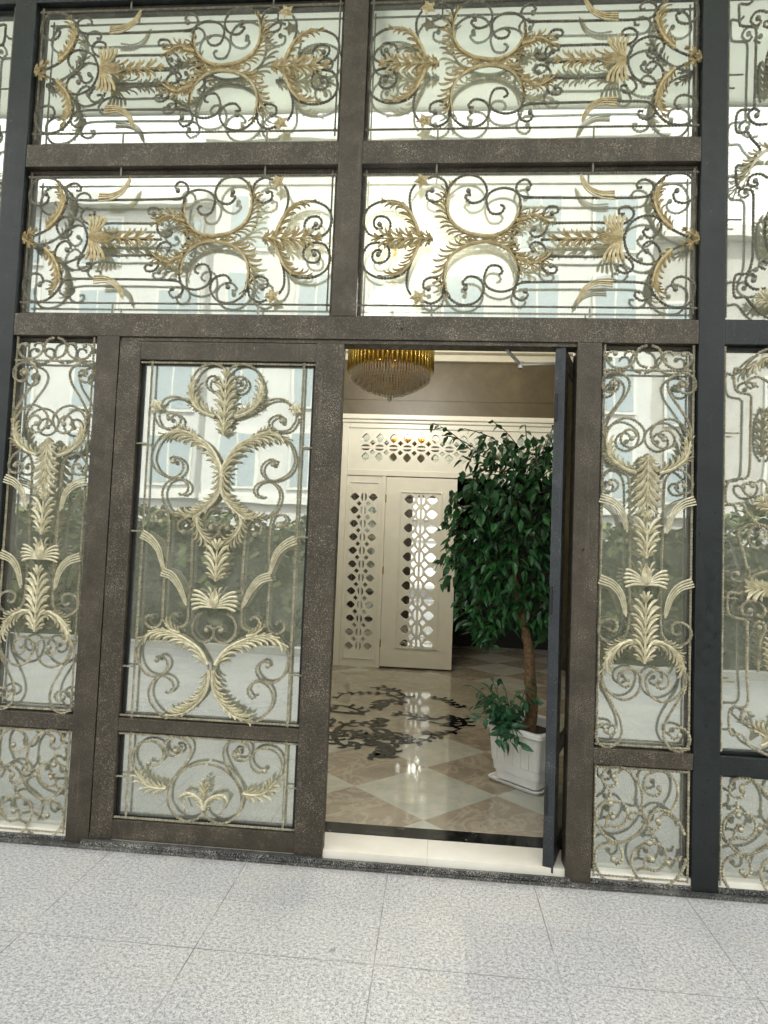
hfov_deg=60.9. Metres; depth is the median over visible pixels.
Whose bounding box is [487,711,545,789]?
planter
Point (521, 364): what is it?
door closer
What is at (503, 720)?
plant
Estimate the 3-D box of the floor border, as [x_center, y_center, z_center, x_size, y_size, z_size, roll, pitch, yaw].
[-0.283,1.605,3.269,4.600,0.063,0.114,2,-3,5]
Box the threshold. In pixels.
[0,820,767,890]
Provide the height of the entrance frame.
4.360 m
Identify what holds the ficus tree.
on the planter
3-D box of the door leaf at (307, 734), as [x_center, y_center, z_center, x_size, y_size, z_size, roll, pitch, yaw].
[-0.797,0.370,3.133,1.127,2.399,0.079,2,-3,5]
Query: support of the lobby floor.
in the lobby building
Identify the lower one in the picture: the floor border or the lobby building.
the floor border
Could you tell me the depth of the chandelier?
5.27 m
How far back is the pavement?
2.40 m
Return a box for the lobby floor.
[28,645,767,853]
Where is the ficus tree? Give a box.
[430,420,602,733]
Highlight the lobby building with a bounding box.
[15,123,767,688]
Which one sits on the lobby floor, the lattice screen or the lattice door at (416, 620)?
the lattice screen
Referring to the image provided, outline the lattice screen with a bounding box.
[333,413,653,681]
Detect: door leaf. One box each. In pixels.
[90,341,345,855]
[542,348,572,872]
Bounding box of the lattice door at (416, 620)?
[379,477,457,669]
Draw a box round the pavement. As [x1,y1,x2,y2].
[0,842,767,1023]
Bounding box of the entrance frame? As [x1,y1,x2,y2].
[0,0,767,903]
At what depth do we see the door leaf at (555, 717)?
3.03 m
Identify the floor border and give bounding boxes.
[120,806,767,864]
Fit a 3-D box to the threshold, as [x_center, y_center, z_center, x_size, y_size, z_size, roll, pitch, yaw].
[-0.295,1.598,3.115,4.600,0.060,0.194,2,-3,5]
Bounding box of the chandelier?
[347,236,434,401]
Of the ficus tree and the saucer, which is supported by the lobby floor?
the saucer
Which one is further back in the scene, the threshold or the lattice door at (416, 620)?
the lattice door at (416, 620)
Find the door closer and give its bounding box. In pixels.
[505,349,554,368]
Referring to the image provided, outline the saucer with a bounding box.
[488,772,543,794]
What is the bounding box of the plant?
[464,674,543,754]

